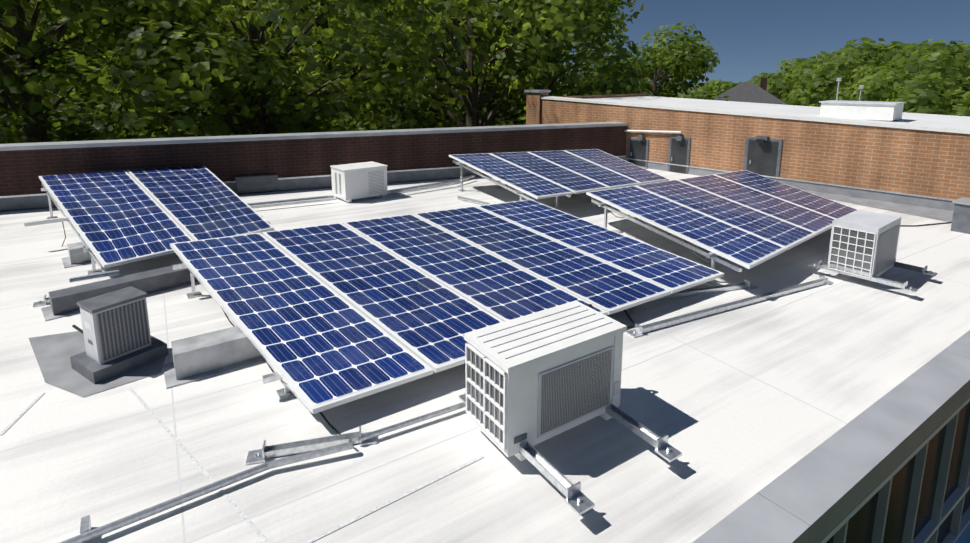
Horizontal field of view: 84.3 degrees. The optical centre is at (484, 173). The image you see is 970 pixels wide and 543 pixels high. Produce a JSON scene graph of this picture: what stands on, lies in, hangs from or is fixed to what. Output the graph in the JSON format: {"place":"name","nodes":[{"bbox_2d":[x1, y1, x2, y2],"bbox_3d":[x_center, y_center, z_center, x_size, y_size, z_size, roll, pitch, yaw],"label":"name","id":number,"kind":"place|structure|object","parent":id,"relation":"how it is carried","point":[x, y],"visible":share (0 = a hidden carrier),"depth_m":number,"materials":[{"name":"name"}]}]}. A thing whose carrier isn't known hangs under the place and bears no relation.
{"place":"outdoors","nodes":[
{"label":"outdoors","id":0,"kind":"place"},
{"bbox_2d":[0,42,84,143],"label":"trunk and limbs","id":1,"kind":"object","parent":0,"point":[4,105],"depth_m":24.22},
{"bbox_2d":[0,0,171,142],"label":"trunk and limbs","id":2,"kind":"object","parent":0,"point":[21,35],"visible":0.12,"depth_m":16.01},
{"bbox_2d":[42,10,237,136],"bbox_3d":[-14.732,-3.404,24.633,9.164,17.099,9.286,-7,12,-34],"label":"trunk and limbs","id":3,"kind":"object","parent":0,"point":[174,113],"visible":0.02,"depth_m":24.38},
{"bbox_2d":[117,0,380,134],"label":"trunk and limbs","id":4,"kind":"object","parent":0,"point":[262,126],"visible":0.27,"depth_m":18.54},
{"bbox_2d":[296,3,417,129],"bbox_3d":[-7.846,-3.802,27.027,9.872,17.051,7.627,-7,12,-34],"label":"trunk and limbs","id":5,"kind":"object","parent":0,"point":[324,26],"visible":0.06,"depth_m":27.26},
{"bbox_2d":[20,82,737,116],"bbox_3d":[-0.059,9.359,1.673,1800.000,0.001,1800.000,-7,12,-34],"label":"ground","id":6,"kind":"structure","parent":0,"point":[680,95],"depth_m":430.16,"materials":[{"name":"green plant"}]},
{"bbox_2d":[0,59,22,142],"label":"tree","id":7,"kind":"object","parent":6,"relation":"on","point":[16,72],"visible":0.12,"depth_m":17.38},
{"bbox_2d":[0,5,132,143],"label":"tree","id":8,"kind":"object","parent":6,"relation":"on","point":[99,43],"visible":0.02,"depth_m":24.21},
{"bbox_2d":[2,0,157,133],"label":"tree","id":9,"kind":"object","parent":6,"relation":"on","point":[47,20],"depth_m":28.82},
{"bbox_2d":[0,0,257,143],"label":"tree","id":10,"kind":"object","parent":6,"relation":"on","point":[73,119],"visible":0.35,"depth_m":15.80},
{"bbox_2d":[0,0,325,135],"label":"tree","id":11,"kind":"object","parent":6,"relation":"on","point":[80,62],"visible":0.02,"depth_m":21.00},
{"bbox_2d":[38,0,447,139],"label":"tree","id":12,"kind":"object","parent":6,"relation":"on","point":[148,48],"visible":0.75,"depth_m":16.22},
{"bbox_2d":[157,6,354,135],"bbox_3d":[-15.345,-8.917,35.966,16.697,17.213,16.019,-7,12,-34],"label":"tree","id":13,"kind":"object","parent":6,"relation":"on","point":[270,23],"visible":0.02,"depth_m":34.71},
{"bbox_2d":[167,0,458,130],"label":"tree","id":14,"kind":"object","parent":6,"relation":"on","point":[378,118],"visible":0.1,"depth_m":25.33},
{"bbox_2d":[0,126,626,195],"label":"parapet wall","id":15,"kind":"structure","parent":6,"relation":"on","point":[21,171],"depth_m":12.10,"materials":[{"name":"brick"}]},
{"bbox_2d":[235,174,278,191],"bbox_3d":[-5.017,0.203,11.812,0.854,0.331,0.153,-4,11,-22],"label":"wall vent box","id":16,"kind":"object","parent":15,"relation":"attached to","point":[256,183],"visible":1,"depth_m":11.75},
{"bbox_2d":[0,122,627,150],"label":"parapet coping","id":17,"kind":"object","parent":15,"relation":"on","point":[94,143],"visible":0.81,"depth_m":11.94,"materials":[{"name":"metal"}]},
{"bbox_2d":[279,8,432,129],"bbox_3d":[-8.677,-9.313,38.484,16.436,18.508,17.506,-7,12,-34],"label":"tree","id":18,"kind":"object","parent":6,"relation":"on","point":[303,14],"depth_m":34.48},
{"bbox_2d":[315,0,558,128],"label":"tree","id":19,"kind":"object","parent":6,"relation":"on","point":[429,39],"depth_m":30.14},
{"bbox_2d":[332,0,613,129],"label":"tree","id":20,"kind":"object","parent":6,"relation":"on","point":[422,18],"visible":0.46,"depth_m":23.12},
{"bbox_2d":[420,0,646,126],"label":"tree","id":21,"kind":"object","parent":6,"relation":"on","point":[604,74],"visible":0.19,"depth_m":26.86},
{"bbox_2d":[442,1,632,120],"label":"tree","id":22,"kind":"object","parent":6,"relation":"on","point":[608,52],"visible":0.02,"depth_m":36.34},
{"bbox_2d":[490,0,599,125],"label":"trunk and limbs","id":23,"kind":"object","parent":6,"relation":"on","point":[558,74],"depth_m":29.06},
{"bbox_2d":[592,21,728,100],"bbox_3d":[12.189,-4.977,40.369,13.194,12.308,12.102,-7,12,-34],"label":"tree","id":24,"kind":"object","parent":6,"relation":"on","point":[678,52],"visible":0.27,"depth_m":38.34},
{"bbox_2d":[637,48,688,95],"bbox_3d":[12.307,-3.654,40.450,8.781,11.976,8.709,-7,12,-34],"label":"trunk and limbs","id":25,"kind":"object","parent":6,"relation":"on","point":[654,82],"visible":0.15,"depth_m":39.13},
{"bbox_2d":[652,88,706,99],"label":"tree","id":26,"kind":"object","parent":6,"relation":"on","point":[690,95],"visible":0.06,"depth_m":101.72,"materials":[{"name":"green plant"}]},
{"bbox_2d":[693,82,720,98],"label":"tree","id":27,"kind":"object","parent":6,"relation":"on","point":[705,88],"visible":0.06,"depth_m":105.56,"materials":[{"name":"green plant"}]},
{"bbox_2d":[695,79,732,99],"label":"tree","id":28,"kind":"object","parent":6,"relation":"on","point":[723,86],"visible":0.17,"depth_m":100.63,"materials":[{"name":"green plant"}]},
{"bbox_2d":[712,81,737,86],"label":"tree","id":29,"kind":"object","parent":6,"relation":"on","point":[733,84],"visible":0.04,"depth_m":106.56,"materials":[{"name":"green plant"}]},
{"bbox_2d":[714,78,787,104],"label":"distant house","id":30,"kind":"structure","parent":6,"relation":"on","point":[751,92],"depth_m":53.73,"materials":[{"name":"grey"}]},
{"bbox_2d":[541,93,969,199],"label":"wing wall","id":31,"kind":"structure","parent":6,"relation":"on","point":[923,162],"depth_m":11.87,"materials":[{"name":"brown brick"}]},
{"bbox_2d":[524,90,550,124],"bbox_3d":[1.759,-1.775,18.104,0.540,2.098,0.700,-9,14,-41],"label":"wing pilaster","id":32,"kind":"object","parent":31,"relation":"attached to","point":[533,107],"visible":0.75,"depth_m":17.83,"materials":[{"name":"beige brick"}]},
{"bbox_2d":[627,138,648,168],"bbox_3d":[4.291,-0.583,15.136,0.140,0.810,0.673,-9,14,-41],"label":"door","id":33,"kind":"structure","parent":31,"relation":"attached to","point":[638,149],"depth_m":15.13,"materials":[{"name":"grey metal"}]},
{"bbox_2d":[667,136,690,173],"bbox_3d":[5.120,-0.426,14.227,0.140,1.104,0.607,-9,14,-41],"label":"door","id":34,"kind":"structure","parent":31,"relation":"attached to","point":[679,153],"depth_m":14.23,"materials":[{"name":"grey metal"}]},
{"bbox_2d":[625,130,768,141],"bbox_3d":[5.283,-0.951,13.910,0.170,0.351,3.870,-9,14,-41],"label":"wall conduit and lamps","id":35,"kind":"object","parent":31,"relation":"attached to","point":[758,138],"visible":0.96,"depth_m":14.23,"materials":[{"name":"black metal"}]},
{"bbox_2d":[540,96,969,133],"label":"wing coping","id":36,"kind":"object","parent":31,"relation":"attached to","point":[863,122],"visible":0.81,"depth_m":12.24,"materials":[{"name":"white metal"}]},
{"bbox_2d":[743,137,782,180],"bbox_3d":[6.524,-0.306,12.661,0.140,1.066,0.832,-9,14,-41],"label":"door","id":37,"kind":"structure","parent":31,"relation":"attached to","point":[762,158],"depth_m":12.64,"materials":[{"name":"grey metal"}]},
{"bbox_2d":[589,96,969,127],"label":"wing roof","id":38,"kind":"structure","parent":31,"relation":"on","point":[939,120],"depth_m":16.98,"materials":[{"name":"white"}]},
{"bbox_2d":[819,78,905,120],"bbox_3d":[10.068,-2.016,14.210,1.488,1.050,1.680,-9,14,-41],"label":"roof equipment","id":39,"kind":"object","parent":38,"relation":"on","point":[874,110],"visible":0.96,"depth_m":13.76,"materials":[{"name":"white metal"}]},
{"bbox_2d":[748,69,812,100],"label":"tree","id":40,"kind":"object","parent":6,"relation":"on","point":[756,79],"visible":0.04,"depth_m":65.73,"materials":[{"name":"green plant"}]},
{"bbox_2d":[773,56,830,78],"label":"tree","id":41,"kind":"object","parent":6,"relation":"on","point":[789,69],"visible":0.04,"depth_m":76.48,"materials":[{"name":"green plant"}]},
{"bbox_2d":[759,48,881,106],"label":"tree","id":42,"kind":"object","parent":6,"relation":"on","point":[828,72],"visible":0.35,"depth_m":52.71,"materials":[{"name":"green plant"}]},
{"bbox_2d":[797,37,911,99],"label":"tree","id":43,"kind":"object","parent":6,"relation":"on","point":[877,54],"visible":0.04,"depth_m":53.69,"materials":[{"name":"green plant"}]},
{"bbox_2d":[836,54,969,113],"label":"tree","id":44,"kind":"object","parent":6,"relation":"on","point":[875,81],"visible":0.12,"depth_m":46.13,"materials":[{"name":"green plant"}]},
{"bbox_2d":[886,44,969,115],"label":"tree","id":45,"kind":"object","parent":6,"relation":"on","point":[925,97],"visible":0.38,"depth_m":43.44,"materials":[{"name":"green plant"}]},
{"bbox_2d":[888,39,969,114],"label":"tree","id":46,"kind":"object","parent":6,"relation":"on","point":[956,48],"visible":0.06,"depth_m":48.45,"materials":[{"name":"green plant"}]},
{"bbox_2d":[950,96,969,116],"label":"tree","id":47,"kind":"object","parent":6,"relation":"on","point":[967,114],"depth_m":43.38,"materials":[{"name":"green plant"}]},
{"bbox_2d":[430,32,506,122],"bbox_3d":[-2.929,-6.542,34.807,10.557,19.713,11.511,-7,12,-34],"label":"trunk and limbs","id":48,"kind":"object","parent":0,"point":[437,79],"depth_m":34.17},
{"bbox_2d":[382,0,555,126],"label":"trunk and limbs","id":49,"kind":"object","parent":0,"point":[471,103],"visible":0.29,"depth_m":26.05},
{"bbox_2d":[0,169,969,542],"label":"roof slab","id":50,"kind":"structure","parent":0,"point":[740,405],"depth_m":4.00,"materials":[{"name":"white concrete"}]},
{"bbox_2d":[24,217,69,245],"bbox_3d":[-6.460,0.891,7.952,0.528,0.441,0.048,-8,13,-38],"label":"array rail stub","id":51,"kind":"object","parent":50,"relation":"on","point":[47,221],"visible":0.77,"depth_m":7.91,"materials":[{"name":"silver metal"}]},
{"bbox_2d":[62,242,95,267],"bbox_3d":[-5.608,1.093,7.465,0.454,0.220,0.500,-9,13,-40],"label":"ballast block","id":52,"kind":"object","parent":50,"relation":"on","point":[78,256],"visible":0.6,"depth_m":7.32,"materials":[{"name":"grey concrete"}]},
{"bbox_2d":[29,331,165,396],"bbox_3d":[-3.645,1.665,4.887,0.793,0.001,1.774,-22,24,-64],"label":"roof patch","id":53,"kind":"object","parent":50,"relation":"on","point":[53,353],"visible":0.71,"depth_m":4.70,"materials":[{"name":"grey concrete"}]},
{"bbox_2d":[70,286,167,383],"bbox_3d":[-3.264,1.384,4.753,0.462,0.608,0.586,7,12,33],"label":"dark ac condenser","id":54,"kind":"object","parent":50,"relation":"on","point":[89,368],"visible":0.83,"depth_m":4.64,"materials":[{"name":"grey metal"}]},
{"bbox_2d":[80,300,149,361],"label":"dark condenser louvres","id":55,"kind":"object","parent":54,"relation":"on","point":[123,329],"visible":1,"depth_m":4.63,"materials":[{"name":"grey metal"}]},
{"bbox_2d":[41,265,199,320],"bbox_3d":[-3.999,1.290,6.426,2.051,0.200,0.420,-10,14,-43],"label":"sleeper behind condenser","id":56,"kind":"object","parent":50,"relation":"on","point":[63,302],"visible":0.58,"depth_m":6.13,"materials":[{"name":"grey concrete"}]},
{"bbox_2d":[41,174,262,274],"bbox_3d":[-5.569,0.608,9.187,5.253,0.565,2.726,10,14,44],"label":"solar array racking","id":57,"kind":"object","parent":50,"relation":"on","point":[94,259],"visible":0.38,"depth_m":7.40,"materials":[{"name":"silver metal"}]},
{"bbox_2d":[38,166,273,268],"bbox_3d":[-5.536,0.409,9.176,2.681,0.361,5.719,-10,14,-44],"label":"solar panel","id":58,"kind":"object","parent":57,"relation":"on","point":[119,217],"visible":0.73,"depth_m":8.41,"materials":[{"name":"blue glass"}]},
{"bbox_2d":[163,326,265,388],"bbox_3d":[-2.159,1.541,4.918,1.381,0.240,0.464,-7,12,-34],"label":"sleeper","id":59,"kind":"object","parent":50,"relation":"on","point":[205,355],"visible":0.48,"depth_m":4.64,"materials":[{"name":"grey concrete"}]},
{"bbox_2d":[0,388,482,542],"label":"roof seam ridges","id":60,"kind":"object","parent":50,"relation":"on","point":[249,522],"visible":1,"depth_m":3.37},
{"bbox_2d":[59,175,489,542],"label":"roof conduits","id":61,"kind":"object","parent":50,"relation":"on","point":[88,534],"visible":0.83,"depth_m":3.47,"materials":[{"name":"silver metal"}]},
{"bbox_2d":[592,199,741,284],"bbox_3d":[4.371,0.664,9.094,5.730,0.487,3.162,-7,12,-34],"label":"solar array racking","id":62,"kind":"object","parent":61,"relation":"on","point":[712,256],"visible":0.23,"depth_m":7.21,"materials":[{"name":"silver metal"}]},
{"bbox_2d":[586,170,856,268],"bbox_3d":[4.402,0.483,9.075,5.884,0.251,3.432,-7,12,-34],"label":"solar panel array","id":63,"kind":"object","parent":62,"relation":"on","point":[747,219],"visible":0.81,"depth_m":8.42,"materials":[{"name":"blue glass"}]},
{"bbox_2d":[625,158,954,210],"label":"wall base flashing","id":64,"kind":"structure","parent":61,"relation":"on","point":[906,198],"depth_m":11.43,"materials":[{"name":"grey metal"}]},
{"bbox_2d":[0,156,625,211],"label":"parapet flashing","id":65,"kind":"object","parent":50,"relation":"on","point":[23,202],"depth_m":12.26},
{"bbox_2d":[330,161,387,202],"bbox_3d":[-2.652,0.163,11.324,1.012,0.684,0.767,-7,12,-34],"label":"air conditioning unit","id":66,"kind":"object","parent":50,"relation":"on","point":[343,170],"visible":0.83,"depth_m":11.07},
{"bbox_2d":[335,170,383,197],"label":"white ac louvres","id":67,"kind":"object","parent":66,"relation":"attached to","point":[365,183],"visible":1,"depth_m":11.05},
{"bbox_2d":[173,258,688,412],"bbox_3d":[-0.483,1.164,6.535,5.506,0.409,3.760,-7,12,-34],"label":"pv array racking","id":68,"kind":"object","parent":50,"relation":"on","point":[286,391],"visible":0.08,"depth_m":4.32,"materials":[{"name":"silver metal"}]},
{"bbox_2d":[170,199,723,413],"bbox_3d":[-0.504,1.042,6.504,5.391,0.340,4.057,-7,12,-34],"label":"solar panel array","id":69,"kind":"object","parent":68,"relation":"on","point":[326,317],"visible":0.92,"depth_m":5.85,"materials":[{"name":"blue glass"}]},
{"bbox_2d":[33,276,832,464],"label":"roof rails","id":70,"kind":"object","parent":50,"relation":"on","point":[264,453],"visible":0.69,"depth_m":5.51,"materials":[{"name":"silver metal"}]},
{"bbox_2d":[47,168,951,445],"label":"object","id":71,"kind":"object","parent":50,"relation":"on","point":[525,194],"visible":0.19,"depth_m":5.49,"materials":[{"name":"grey metal"}]},
{"bbox_2d":[453,160,594,209],"bbox_3d":[1.686,0.138,11.529,4.069,0.661,3.286,-4,11,-21],"label":"solar array racking","id":72,"kind":"object","parent":50,"relation":"on","point":[519,193],"visible":0.29,"depth_m":10.76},
{"bbox_2d":[449,149,668,198],"bbox_3d":[1.757,-0.148,11.795,3.931,0.370,3.610,-6,12,-29],"label":"solar panel","id":73,"kind":"object","parent":72,"relation":"on","point":[541,174],"visible":0.94,"depth_m":11.33,"materials":[{"name":"glass"},{"name":"silicon"},{"name":"aluminium"}]},
{"bbox_2d":[464,301,626,460],"bbox_3d":[0.433,1.435,3.844,1.066,0.689,0.575,-7,12,-34],"label":"air conditioning unit","id":74,"kind":"object","parent":50,"relation":"on","point":[541,376],"visible":0.96,"depth_m":3.62,"materials":[{"name":"white metal"}]},
{"bbox_2d":[514,381,619,443],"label":"ac unit plates","id":75,"kind":"object","parent":74,"relation":"on","point":[522,437],"visible":1,"depth_m":3.67,"materials":[{"name":"grey metal"}]},
{"bbox_2d":[459,393,681,515],"bbox_3d":[0.533,1.710,3.741,0.938,0.085,1.356,-7,12,-34],"label":"support rail","id":76,"kind":"object","parent":50,"relation":"on","point":[577,501],"visible":0.44,"depth_m":3.40,"materials":[{"name":"silver metal"}]},
{"bbox_2d":[828,210,901,280],"bbox_3d":[4.834,0.887,6.829,0.905,0.651,0.534,-7,12,-34],"label":"air conditioning unit","id":77,"kind":"object","parent":50,"relation":"on","point":[878,224],"visible":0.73,"depth_m":6.64,"materials":[{"name":"white metal"}]},
{"bbox_2d":[828,224,899,277],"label":"grey ac grilles","id":78,"kind":"object","parent":77,"relation":"attached to","point":[853,249],"visible":1,"depth_m":6.57,"materials":[{"name":"grey metal"}]},
{"bbox_2d":[808,259,937,292],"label":"support rails","id":79,"kind":"object","parent":50,"relation":"on","point":[902,286],"visible":0.69,"depth_m":6.62,"materials":[{"name":"silver metal"}]},
{"bbox_2d":[804,190,952,221],"bbox_3d":[9.204,0.941,8.908,2.600,0.001,10.126,-7,12,-34],"label":"roof strip","id":80,"kind":"object","parent":50,"relation":"on","point":[938,214],"depth_m":10.48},
{"bbox_2d":[950,197,969,233],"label":"rooftop unit","id":81,"kind":"object","parent":50,"relation":"on","point":[961,219],"visible":1,"depth_m":8.78,"materials":[{"name":"grey metal"}]},
{"bbox_2d":[278,0,969,82],"label":"sky","id":82,"kind":"structure","parent":0,"point":[749,38],"materials":[{"name":"blue"}]},
{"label":"building front wall","id":83,"kind":"object","parent":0,"visible":0},
{"bbox_2d":[692,330,969,542],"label":"coping","id":84,"kind":"object","parent":83,"relation":"attached to","point":[821,491],"visible":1,"depth_m":3.45,"materials":[{"name":"metal"}]},
{"bbox_2d":[819,397,969,542],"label":"trim","id":85,"kind":"structure","parent":83,"relation":"attached to","point":[920,493],"depth_m":4.37,"materials":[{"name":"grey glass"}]}
]}

